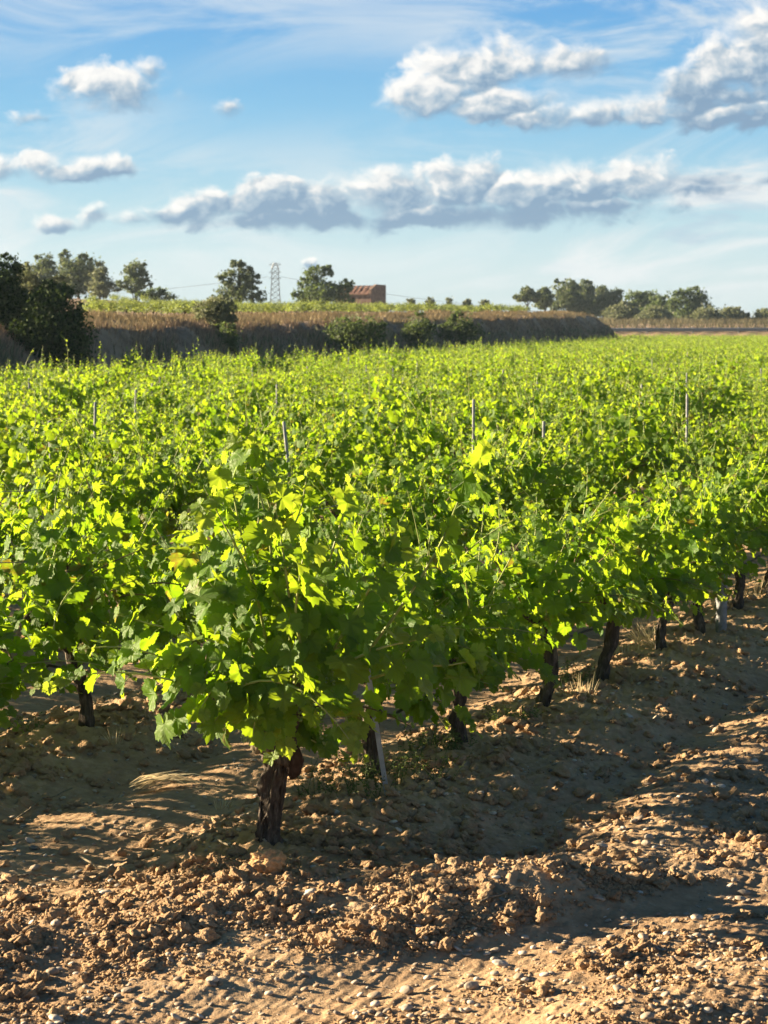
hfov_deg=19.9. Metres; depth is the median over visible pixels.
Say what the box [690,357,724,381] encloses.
grape vine
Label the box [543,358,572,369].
grape vine
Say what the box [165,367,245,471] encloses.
grape vine
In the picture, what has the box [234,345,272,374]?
grape vine
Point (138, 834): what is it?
twig
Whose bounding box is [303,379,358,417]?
grape vine
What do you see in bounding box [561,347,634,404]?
grape vine
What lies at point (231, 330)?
bank bush
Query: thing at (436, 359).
grape vine
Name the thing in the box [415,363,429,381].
grape vine
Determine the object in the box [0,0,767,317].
sky
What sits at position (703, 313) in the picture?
olive tree
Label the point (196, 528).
trellis wire
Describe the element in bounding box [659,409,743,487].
grape vine
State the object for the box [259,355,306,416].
grape vine
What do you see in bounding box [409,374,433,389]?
grape vine
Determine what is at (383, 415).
grape vine
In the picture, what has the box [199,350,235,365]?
grape vine
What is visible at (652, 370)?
grape vine
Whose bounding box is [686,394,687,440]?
vine post
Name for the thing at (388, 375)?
grape vine
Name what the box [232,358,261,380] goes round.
grape vine
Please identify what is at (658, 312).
olive tree
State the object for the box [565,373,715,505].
grape vine
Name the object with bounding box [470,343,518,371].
grape vine
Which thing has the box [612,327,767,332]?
guard rail
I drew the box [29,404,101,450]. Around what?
grape vine
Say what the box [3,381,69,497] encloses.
grape vine
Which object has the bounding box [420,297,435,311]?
young tree
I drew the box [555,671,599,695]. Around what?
grass tuft
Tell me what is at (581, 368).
grape vine
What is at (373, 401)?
grape vine
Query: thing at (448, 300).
young tree
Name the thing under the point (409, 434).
grape vine
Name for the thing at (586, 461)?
grape vine
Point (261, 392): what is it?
grape vine
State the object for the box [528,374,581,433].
grape vine
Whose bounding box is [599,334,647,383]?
grape vine
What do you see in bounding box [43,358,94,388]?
grape vine
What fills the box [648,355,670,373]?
grape vine
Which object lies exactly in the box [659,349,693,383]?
grape vine
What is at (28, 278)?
olive shrub
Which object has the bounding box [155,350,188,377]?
grape vine
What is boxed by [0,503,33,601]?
grape vine
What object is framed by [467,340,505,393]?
grape vine
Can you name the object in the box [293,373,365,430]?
grape vine
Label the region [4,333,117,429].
grape vine
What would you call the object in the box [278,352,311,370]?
grape vine
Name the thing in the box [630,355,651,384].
grape vine
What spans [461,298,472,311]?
young tree
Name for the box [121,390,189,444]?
grape vine
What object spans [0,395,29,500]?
grape vine
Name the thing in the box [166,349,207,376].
grape vine
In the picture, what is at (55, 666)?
drip hose
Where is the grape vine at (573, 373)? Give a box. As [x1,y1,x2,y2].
[558,364,586,382]
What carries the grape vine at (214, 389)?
on the ground at (680, 900)
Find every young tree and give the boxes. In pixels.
[406,298,415,303]
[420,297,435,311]
[445,296,453,305]
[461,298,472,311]
[478,299,489,310]
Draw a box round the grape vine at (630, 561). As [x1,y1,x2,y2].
[509,453,704,680]
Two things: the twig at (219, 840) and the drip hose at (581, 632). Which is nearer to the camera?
the twig at (219, 840)
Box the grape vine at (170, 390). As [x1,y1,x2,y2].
[137,378,184,404]
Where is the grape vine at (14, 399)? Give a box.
[9,387,55,427]
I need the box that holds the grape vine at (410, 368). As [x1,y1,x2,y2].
[395,355,420,387]
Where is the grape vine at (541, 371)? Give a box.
[510,344,560,392]
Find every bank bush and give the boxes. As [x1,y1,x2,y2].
[213,321,242,356]
[322,308,389,354]
[399,311,438,349]
[435,310,489,347]
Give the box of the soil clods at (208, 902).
[0,849,767,1023]
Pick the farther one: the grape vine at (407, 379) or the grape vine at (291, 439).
the grape vine at (407, 379)
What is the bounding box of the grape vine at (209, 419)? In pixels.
[182,401,253,445]
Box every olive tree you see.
[600,300,644,320]
[630,304,676,320]
[683,302,725,321]
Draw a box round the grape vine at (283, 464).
[245,431,364,521]
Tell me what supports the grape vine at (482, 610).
on the ground at (680, 900)
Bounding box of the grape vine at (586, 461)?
[521,424,634,543]
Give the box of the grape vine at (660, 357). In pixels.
[639,336,676,372]
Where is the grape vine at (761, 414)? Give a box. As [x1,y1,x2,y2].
[736,404,767,453]
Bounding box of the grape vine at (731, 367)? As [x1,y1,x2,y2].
[700,349,764,434]
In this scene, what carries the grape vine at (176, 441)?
on the ground at (680, 900)
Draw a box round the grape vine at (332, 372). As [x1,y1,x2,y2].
[315,366,347,384]
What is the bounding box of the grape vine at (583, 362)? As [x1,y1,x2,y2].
[566,354,594,376]
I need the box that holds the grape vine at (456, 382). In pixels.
[435,360,485,409]
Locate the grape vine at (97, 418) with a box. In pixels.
[72,400,139,443]
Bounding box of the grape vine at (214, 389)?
[203,371,223,404]
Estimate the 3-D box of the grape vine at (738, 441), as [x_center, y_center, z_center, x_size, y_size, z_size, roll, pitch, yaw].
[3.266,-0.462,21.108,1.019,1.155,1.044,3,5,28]
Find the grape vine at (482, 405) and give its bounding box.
[466,384,511,428]
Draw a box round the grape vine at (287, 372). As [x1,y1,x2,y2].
[267,355,301,415]
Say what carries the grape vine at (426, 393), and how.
on the ground at (680, 900)
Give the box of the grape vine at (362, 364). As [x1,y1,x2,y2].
[335,353,376,387]
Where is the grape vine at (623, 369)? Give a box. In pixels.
[589,342,660,394]
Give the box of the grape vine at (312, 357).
[292,349,326,372]
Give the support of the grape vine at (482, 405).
on the ground at (680, 900)
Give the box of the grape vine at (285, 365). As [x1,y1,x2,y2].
[264,343,305,377]
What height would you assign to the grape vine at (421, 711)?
1.296 m
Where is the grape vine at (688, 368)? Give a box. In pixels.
[673,359,697,380]
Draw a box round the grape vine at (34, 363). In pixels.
[9,358,56,388]
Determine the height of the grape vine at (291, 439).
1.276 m
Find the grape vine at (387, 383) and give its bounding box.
[352,362,409,402]
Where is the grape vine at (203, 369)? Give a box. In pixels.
[181,356,218,382]
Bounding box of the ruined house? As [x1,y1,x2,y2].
[337,284,385,311]
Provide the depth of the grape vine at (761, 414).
22.78 m
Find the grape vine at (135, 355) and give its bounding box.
[113,343,158,381]
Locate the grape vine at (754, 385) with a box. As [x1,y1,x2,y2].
[737,380,767,404]
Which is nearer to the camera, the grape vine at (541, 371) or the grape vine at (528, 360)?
the grape vine at (541, 371)
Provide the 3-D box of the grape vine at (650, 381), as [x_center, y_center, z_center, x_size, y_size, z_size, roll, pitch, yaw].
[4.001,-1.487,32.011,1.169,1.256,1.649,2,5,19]
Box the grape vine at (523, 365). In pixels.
[508,351,531,373]
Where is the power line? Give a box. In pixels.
[285,277,477,305]
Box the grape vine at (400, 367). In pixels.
[361,335,409,380]
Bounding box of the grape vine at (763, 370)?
[746,354,766,390]
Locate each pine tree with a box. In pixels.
[24,251,71,294]
[116,257,156,300]
[209,259,269,303]
[512,285,542,311]
[531,286,556,311]
[548,278,593,312]
[571,278,602,315]
[584,285,624,316]
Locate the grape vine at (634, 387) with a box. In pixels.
[610,375,646,399]
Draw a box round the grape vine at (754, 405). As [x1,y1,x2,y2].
[742,380,767,433]
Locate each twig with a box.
[13,788,71,821]
[17,872,54,877]
[76,854,107,867]
[127,826,185,835]
[210,836,243,855]
[409,878,414,904]
[425,1017,461,1023]
[478,884,529,903]
[575,821,611,839]
[626,918,648,934]
[716,761,761,770]
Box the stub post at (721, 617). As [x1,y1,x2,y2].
[715,548,726,632]
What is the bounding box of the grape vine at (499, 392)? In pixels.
[482,363,528,424]
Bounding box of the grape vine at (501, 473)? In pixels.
[414,415,558,574]
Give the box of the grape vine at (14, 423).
[0,362,61,531]
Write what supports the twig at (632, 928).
on the ground at (680, 900)
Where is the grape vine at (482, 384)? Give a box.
[471,380,498,402]
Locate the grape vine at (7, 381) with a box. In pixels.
[0,358,30,399]
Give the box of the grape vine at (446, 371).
[425,341,473,408]
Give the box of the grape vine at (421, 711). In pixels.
[300,476,556,778]
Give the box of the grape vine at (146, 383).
[117,376,161,407]
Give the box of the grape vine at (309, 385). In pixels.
[283,356,324,413]
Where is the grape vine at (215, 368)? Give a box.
[190,356,234,383]
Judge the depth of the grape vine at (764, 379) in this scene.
38.18 m
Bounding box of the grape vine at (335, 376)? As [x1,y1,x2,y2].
[306,367,351,391]
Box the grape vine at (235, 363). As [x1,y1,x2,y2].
[212,353,249,375]
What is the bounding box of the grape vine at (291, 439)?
[245,391,321,480]
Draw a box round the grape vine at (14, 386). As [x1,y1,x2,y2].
[1,372,57,408]
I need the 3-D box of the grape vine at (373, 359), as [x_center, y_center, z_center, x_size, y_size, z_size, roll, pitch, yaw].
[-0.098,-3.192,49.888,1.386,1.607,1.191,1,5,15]
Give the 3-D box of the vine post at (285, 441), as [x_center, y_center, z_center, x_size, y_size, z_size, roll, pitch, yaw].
[-0.664,0.018,16.078,0.026,1.370,0.025,-6,5,0]
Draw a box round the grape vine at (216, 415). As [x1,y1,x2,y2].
[160,366,289,467]
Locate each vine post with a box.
[94,402,96,438]
[134,389,136,437]
[276,384,277,403]
[282,421,290,476]
[472,399,474,449]
[542,421,544,503]
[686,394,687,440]
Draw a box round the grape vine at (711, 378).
[689,362,743,405]
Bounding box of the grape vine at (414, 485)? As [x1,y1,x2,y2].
[345,418,501,573]
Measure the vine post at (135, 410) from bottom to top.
1.308 m
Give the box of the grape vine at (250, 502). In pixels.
[186,432,381,579]
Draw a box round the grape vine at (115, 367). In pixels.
[94,355,133,382]
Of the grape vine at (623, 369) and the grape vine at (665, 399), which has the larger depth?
the grape vine at (623, 369)
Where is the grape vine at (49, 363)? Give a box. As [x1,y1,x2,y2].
[36,356,98,399]
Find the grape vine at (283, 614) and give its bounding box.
[29,425,503,845]
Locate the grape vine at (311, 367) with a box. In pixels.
[285,352,314,380]
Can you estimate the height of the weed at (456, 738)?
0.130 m
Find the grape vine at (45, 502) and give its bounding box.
[0,431,141,587]
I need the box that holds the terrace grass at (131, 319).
[0,308,595,333]
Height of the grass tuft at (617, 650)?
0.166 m
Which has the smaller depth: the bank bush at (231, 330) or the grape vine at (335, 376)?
the grape vine at (335, 376)
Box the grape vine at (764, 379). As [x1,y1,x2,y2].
[739,364,767,399]
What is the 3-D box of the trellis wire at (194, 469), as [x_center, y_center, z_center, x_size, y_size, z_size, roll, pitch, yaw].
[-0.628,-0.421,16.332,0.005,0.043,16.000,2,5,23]
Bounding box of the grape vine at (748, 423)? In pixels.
[726,392,767,470]
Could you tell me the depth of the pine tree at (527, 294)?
248.40 m
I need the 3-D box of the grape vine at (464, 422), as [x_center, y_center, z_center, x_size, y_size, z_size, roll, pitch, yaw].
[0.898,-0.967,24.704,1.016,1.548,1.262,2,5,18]
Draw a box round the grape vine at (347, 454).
[276,394,405,518]
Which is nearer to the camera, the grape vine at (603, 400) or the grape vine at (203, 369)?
the grape vine at (603, 400)
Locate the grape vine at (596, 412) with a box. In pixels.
[568,389,639,469]
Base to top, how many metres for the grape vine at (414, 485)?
1.318 m
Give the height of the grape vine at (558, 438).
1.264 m
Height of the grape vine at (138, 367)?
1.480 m
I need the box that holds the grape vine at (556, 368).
[535,351,576,393]
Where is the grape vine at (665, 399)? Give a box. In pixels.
[633,357,724,438]
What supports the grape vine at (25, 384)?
on the ground at (680, 900)
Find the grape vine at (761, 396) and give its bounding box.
[746,374,767,418]
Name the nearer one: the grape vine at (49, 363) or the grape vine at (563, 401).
the grape vine at (563, 401)
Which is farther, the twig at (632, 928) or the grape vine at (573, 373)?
the grape vine at (573, 373)
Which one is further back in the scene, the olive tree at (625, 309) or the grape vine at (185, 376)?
the olive tree at (625, 309)
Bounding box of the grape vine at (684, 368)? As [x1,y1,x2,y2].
[665,341,706,385]
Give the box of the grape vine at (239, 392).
[191,367,273,430]
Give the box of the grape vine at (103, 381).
[59,341,120,409]
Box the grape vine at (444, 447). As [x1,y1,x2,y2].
[383,362,462,491]
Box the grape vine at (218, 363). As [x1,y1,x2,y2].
[202,356,234,374]
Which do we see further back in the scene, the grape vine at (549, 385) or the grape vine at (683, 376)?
the grape vine at (683, 376)
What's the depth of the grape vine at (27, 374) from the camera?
36.09 m
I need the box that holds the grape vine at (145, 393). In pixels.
[109,364,187,425]
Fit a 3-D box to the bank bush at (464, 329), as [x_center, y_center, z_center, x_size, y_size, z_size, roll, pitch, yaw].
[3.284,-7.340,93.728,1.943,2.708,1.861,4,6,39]
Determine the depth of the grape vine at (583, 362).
46.15 m
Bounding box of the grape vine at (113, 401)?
[73,378,140,436]
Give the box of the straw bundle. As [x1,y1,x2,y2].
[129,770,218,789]
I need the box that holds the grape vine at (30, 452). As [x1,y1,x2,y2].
[0,370,113,530]
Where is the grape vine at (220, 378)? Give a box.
[191,354,251,396]
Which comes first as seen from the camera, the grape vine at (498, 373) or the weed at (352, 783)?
the weed at (352, 783)
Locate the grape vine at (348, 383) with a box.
[332,356,368,398]
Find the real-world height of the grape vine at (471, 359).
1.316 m
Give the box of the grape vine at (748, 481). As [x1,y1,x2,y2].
[635,431,767,609]
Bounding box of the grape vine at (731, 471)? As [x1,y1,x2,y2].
[715,428,767,590]
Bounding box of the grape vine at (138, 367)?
[128,348,165,385]
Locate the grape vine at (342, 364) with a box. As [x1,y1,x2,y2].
[332,357,354,373]
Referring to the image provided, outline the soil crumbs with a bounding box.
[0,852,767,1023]
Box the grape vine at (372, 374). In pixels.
[353,364,394,387]
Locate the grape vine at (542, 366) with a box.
[533,357,568,382]
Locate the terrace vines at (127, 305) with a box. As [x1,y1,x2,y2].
[77,292,531,315]
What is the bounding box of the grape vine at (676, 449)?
[615,411,715,504]
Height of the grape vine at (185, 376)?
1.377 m
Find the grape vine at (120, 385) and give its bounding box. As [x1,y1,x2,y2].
[108,367,143,399]
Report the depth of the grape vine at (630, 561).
11.26 m
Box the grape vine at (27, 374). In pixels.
[0,349,53,394]
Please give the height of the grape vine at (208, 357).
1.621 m
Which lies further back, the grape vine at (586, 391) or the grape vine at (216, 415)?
the grape vine at (586, 391)
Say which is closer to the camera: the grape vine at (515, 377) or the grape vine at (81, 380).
the grape vine at (81, 380)
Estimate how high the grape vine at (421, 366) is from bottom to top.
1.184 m
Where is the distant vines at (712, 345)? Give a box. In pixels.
[227,332,767,372]
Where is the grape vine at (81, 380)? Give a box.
[80,355,117,391]
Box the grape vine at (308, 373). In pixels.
[274,350,324,398]
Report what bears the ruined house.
on the ground at (680, 900)
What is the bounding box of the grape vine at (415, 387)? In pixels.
[399,375,443,405]
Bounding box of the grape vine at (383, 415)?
[366,401,451,461]
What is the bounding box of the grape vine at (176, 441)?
[144,383,246,538]
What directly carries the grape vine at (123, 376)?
on the ground at (680, 900)
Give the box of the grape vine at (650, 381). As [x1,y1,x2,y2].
[635,367,693,423]
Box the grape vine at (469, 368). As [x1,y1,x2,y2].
[433,351,484,394]
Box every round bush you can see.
[135,286,178,301]
[718,304,750,319]
[752,308,767,319]
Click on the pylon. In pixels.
(278, 278)
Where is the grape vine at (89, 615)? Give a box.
[0,422,187,726]
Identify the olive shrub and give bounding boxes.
[17,261,72,293]
[188,294,240,332]
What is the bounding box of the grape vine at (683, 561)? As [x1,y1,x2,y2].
[600,442,761,650]
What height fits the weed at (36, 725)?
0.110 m
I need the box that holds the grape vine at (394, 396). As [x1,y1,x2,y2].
[345,364,441,419]
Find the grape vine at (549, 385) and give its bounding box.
[528,369,565,410]
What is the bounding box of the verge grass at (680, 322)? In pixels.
[596,316,767,327]
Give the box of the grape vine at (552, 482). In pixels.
[482,384,590,551]
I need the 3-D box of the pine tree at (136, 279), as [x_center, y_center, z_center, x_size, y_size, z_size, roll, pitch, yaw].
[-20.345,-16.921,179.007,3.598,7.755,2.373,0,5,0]
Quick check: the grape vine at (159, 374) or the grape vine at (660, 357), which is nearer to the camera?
the grape vine at (159, 374)
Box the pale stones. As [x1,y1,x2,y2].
[9,682,767,1023]
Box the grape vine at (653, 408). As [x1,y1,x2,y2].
[631,379,683,438]
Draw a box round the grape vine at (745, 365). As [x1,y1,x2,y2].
[734,347,752,375]
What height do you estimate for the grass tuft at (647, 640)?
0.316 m
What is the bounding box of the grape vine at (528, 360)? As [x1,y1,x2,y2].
[511,341,542,371]
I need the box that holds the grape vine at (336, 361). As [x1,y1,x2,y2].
[330,350,358,382]
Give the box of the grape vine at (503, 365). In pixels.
[482,350,520,377]
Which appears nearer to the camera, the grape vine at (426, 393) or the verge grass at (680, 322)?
the grape vine at (426, 393)
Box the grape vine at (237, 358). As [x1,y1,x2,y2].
[221,349,247,369]
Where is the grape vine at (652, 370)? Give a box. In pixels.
[639,355,663,386]
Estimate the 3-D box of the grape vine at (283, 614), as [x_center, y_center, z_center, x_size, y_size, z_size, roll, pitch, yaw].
[-0.314,0.487,7.436,1.279,1.545,1.255,3,6,30]
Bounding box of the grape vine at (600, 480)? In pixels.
[558,414,664,553]
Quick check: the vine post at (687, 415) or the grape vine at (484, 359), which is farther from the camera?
the grape vine at (484, 359)
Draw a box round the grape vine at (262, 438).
[133,402,284,538]
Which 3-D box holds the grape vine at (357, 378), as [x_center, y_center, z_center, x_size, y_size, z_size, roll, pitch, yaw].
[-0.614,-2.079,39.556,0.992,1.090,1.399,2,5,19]
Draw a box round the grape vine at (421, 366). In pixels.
[398,355,429,378]
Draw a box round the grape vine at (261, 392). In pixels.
[210,355,298,419]
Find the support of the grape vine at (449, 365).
on the ground at (680, 900)
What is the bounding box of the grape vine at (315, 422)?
[286,398,355,515]
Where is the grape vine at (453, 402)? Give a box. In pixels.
[436,379,480,457]
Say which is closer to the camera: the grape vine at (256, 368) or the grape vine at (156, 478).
the grape vine at (156, 478)
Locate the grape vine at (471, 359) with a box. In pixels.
[458,352,479,371]
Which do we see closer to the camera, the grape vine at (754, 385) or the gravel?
the gravel
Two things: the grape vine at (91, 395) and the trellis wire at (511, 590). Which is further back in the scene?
the grape vine at (91, 395)
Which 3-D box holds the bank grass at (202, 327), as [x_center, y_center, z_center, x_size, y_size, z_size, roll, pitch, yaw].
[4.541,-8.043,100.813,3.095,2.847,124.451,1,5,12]
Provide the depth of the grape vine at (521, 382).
32.00 m
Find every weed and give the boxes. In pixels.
[8,712,47,731]
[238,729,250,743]
[292,754,406,799]
[359,731,472,785]
[404,724,476,750]
[483,702,547,722]
[556,657,595,684]
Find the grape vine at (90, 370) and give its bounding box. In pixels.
[67,360,109,378]
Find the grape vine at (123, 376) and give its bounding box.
[82,354,137,392]
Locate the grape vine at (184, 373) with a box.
[175,358,208,400]
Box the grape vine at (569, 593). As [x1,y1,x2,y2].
[459,460,683,707]
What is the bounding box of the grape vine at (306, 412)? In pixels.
[258,373,343,452]
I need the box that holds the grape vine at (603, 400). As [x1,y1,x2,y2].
[591,373,684,489]
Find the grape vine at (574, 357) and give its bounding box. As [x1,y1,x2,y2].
[546,338,585,375]
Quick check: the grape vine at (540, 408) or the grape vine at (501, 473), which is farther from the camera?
the grape vine at (540, 408)
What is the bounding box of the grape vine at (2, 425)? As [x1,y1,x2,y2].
[0,391,52,485]
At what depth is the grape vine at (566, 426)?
22.29 m
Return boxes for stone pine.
[53,248,115,298]
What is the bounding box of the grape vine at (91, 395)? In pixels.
[30,357,121,413]
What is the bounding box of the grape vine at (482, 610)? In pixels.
[376,495,566,743]
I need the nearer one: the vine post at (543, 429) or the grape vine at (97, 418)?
the vine post at (543, 429)
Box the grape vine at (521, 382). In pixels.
[503,351,556,410]
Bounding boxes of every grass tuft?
[102,727,124,745]
[212,792,237,809]
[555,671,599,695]
[601,632,644,654]
[620,618,677,646]
[707,578,761,606]
[731,565,767,596]
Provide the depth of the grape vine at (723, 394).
27.67 m
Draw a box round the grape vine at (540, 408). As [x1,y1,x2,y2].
[507,381,554,425]
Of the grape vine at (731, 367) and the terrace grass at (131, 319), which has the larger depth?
the terrace grass at (131, 319)
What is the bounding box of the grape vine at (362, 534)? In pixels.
[304,477,419,585]
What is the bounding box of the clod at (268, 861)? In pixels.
[248,848,286,873]
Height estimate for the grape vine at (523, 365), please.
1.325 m
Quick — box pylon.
[269,262,280,303]
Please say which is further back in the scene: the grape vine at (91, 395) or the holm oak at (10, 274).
the holm oak at (10, 274)
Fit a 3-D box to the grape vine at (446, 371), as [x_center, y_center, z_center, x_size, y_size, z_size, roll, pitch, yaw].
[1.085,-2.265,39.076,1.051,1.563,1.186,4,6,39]
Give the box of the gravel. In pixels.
[0,642,767,1023]
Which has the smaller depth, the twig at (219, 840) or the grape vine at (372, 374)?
the twig at (219, 840)
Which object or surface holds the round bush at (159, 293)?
on the ground at (680, 900)
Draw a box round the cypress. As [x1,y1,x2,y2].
[84,260,122,299]
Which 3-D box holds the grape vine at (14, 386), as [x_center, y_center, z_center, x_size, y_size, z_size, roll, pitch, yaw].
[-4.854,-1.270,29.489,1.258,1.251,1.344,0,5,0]
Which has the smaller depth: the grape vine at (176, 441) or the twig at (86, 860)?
the twig at (86, 860)
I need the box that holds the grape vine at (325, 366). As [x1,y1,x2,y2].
[306,347,339,381]
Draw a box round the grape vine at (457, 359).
[441,350,473,365]
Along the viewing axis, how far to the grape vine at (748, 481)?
13.97 m
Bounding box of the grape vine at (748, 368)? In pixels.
[738,352,767,385]
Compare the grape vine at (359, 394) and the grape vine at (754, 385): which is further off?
the grape vine at (754, 385)
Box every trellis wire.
[0,416,603,492]
[0,439,692,562]
[423,548,636,619]
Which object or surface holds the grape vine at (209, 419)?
on the ground at (680, 900)
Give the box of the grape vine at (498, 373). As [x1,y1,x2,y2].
[471,346,530,397]
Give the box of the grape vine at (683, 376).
[664,354,694,391]
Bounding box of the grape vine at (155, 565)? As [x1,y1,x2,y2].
[106,502,263,644]
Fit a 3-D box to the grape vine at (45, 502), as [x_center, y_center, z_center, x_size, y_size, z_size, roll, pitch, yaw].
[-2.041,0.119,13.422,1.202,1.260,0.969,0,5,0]
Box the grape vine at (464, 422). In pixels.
[434,361,491,455]
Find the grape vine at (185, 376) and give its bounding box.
[170,357,225,405]
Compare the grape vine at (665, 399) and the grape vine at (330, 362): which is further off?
the grape vine at (330, 362)
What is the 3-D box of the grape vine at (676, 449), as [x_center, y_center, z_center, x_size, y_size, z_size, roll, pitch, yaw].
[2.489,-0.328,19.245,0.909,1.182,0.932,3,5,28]
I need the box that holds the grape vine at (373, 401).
[331,366,389,422]
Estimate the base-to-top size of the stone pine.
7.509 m
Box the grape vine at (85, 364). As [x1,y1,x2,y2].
[62,354,101,374]
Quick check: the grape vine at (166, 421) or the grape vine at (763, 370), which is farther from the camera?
the grape vine at (763, 370)
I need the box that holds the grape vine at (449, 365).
[433,358,465,375]
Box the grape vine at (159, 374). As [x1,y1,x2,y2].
[139,354,191,401]
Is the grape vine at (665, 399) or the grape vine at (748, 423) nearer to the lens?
the grape vine at (748, 423)
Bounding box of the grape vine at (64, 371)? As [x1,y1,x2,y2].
[47,356,82,378]
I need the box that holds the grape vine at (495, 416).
[445,363,557,465]
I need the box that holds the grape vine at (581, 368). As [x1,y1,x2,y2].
[565,348,609,382]
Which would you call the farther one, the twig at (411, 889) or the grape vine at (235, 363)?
the grape vine at (235, 363)
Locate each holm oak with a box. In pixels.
[0,251,34,350]
[0,274,101,374]
[621,289,664,310]
[643,294,674,316]
[665,286,718,317]
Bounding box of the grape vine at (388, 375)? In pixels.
[352,349,401,388]
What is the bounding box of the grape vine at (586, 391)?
[531,361,607,418]
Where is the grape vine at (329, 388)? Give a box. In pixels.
[311,379,350,401]
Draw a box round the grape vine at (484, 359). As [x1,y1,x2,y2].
[463,340,495,374]
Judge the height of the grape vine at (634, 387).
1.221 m
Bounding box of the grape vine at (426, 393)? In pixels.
[396,365,453,421]
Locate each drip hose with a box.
[20,525,575,679]
[301,554,763,746]
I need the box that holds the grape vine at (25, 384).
[18,370,49,411]
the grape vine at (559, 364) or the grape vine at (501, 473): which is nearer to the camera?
the grape vine at (501, 473)
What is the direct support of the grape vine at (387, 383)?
on the ground at (680, 900)
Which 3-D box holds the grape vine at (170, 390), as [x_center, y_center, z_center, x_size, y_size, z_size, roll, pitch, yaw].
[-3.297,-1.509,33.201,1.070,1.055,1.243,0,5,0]
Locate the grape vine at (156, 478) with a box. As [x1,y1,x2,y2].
[92,423,227,563]
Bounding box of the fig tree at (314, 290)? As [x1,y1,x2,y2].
[290,264,355,303]
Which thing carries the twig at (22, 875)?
on the ground at (680, 900)
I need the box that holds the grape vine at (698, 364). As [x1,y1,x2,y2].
[689,355,712,379]
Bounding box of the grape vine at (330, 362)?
[311,343,335,369]
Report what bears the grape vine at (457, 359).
on the ground at (680, 900)
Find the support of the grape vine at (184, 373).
on the ground at (680, 900)
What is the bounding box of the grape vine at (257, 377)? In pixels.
[226,354,281,428]
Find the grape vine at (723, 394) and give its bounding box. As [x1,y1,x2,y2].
[682,357,762,440]
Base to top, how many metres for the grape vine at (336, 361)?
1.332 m
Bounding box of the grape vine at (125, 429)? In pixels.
[65,396,173,469]
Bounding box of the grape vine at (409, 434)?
[316,350,447,493]
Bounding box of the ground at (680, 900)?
[0,298,767,1023]
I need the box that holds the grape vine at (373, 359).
[361,339,391,371]
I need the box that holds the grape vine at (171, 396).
[157,368,209,425]
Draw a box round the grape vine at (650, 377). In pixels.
[640,354,672,387]
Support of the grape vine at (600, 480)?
on the ground at (680, 900)
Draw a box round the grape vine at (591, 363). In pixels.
[578,355,611,369]
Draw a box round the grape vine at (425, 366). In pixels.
[420,359,434,380]
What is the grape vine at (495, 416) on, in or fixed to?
on the ground at (680, 900)
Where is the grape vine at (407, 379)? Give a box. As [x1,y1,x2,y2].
[396,370,420,388]
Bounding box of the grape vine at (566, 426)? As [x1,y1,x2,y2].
[542,381,617,452]
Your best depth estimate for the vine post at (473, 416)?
19.71 m
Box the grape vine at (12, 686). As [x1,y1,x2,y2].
[0,540,137,733]
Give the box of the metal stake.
[367,668,387,795]
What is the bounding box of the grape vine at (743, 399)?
[694,370,765,437]
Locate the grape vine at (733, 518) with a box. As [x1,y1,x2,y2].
[663,464,767,633]
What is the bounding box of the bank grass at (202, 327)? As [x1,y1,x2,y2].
[0,314,619,380]
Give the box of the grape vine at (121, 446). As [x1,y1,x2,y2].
[37,386,169,501]
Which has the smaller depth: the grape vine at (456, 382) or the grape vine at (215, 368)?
the grape vine at (456, 382)
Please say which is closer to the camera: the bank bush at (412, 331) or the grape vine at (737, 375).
the grape vine at (737, 375)
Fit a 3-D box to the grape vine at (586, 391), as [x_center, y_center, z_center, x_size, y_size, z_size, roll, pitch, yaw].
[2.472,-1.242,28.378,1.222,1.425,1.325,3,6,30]
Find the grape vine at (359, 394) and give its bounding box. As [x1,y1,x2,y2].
[324,360,372,410]
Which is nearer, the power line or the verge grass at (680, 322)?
the verge grass at (680, 322)
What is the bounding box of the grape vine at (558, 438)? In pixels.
[523,393,569,462]
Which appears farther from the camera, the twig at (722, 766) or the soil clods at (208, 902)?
the twig at (722, 766)
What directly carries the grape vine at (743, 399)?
on the ground at (680, 900)
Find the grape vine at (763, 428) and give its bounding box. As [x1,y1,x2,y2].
[701,395,767,459]
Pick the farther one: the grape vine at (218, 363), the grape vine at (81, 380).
the grape vine at (218, 363)
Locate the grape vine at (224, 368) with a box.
[198,356,244,380]
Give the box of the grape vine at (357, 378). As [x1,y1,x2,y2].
[332,366,370,389]
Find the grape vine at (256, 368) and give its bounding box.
[240,348,275,378]
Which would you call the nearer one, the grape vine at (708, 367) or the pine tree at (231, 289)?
the grape vine at (708, 367)
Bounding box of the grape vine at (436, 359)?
[425,352,459,379]
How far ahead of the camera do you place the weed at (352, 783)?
8.46 m
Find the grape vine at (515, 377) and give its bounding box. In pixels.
[495,346,541,388]
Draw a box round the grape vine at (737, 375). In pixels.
[714,359,750,386]
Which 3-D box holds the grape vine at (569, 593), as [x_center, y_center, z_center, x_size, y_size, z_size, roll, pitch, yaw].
[0.776,0.370,10.394,0.979,1.240,1.157,5,7,44]
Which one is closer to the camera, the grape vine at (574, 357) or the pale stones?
the pale stones
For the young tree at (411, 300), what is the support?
on the ground at (680, 900)
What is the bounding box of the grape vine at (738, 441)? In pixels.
[681,405,766,491]
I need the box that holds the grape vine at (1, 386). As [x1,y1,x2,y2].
[0,366,26,400]
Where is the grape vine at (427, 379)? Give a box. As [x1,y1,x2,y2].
[415,372,443,386]
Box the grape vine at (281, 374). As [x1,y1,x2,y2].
[264,363,313,402]
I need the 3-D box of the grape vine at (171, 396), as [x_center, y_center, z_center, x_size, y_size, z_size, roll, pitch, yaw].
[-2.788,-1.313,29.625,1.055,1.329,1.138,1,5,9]
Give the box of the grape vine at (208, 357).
[185,336,220,367]

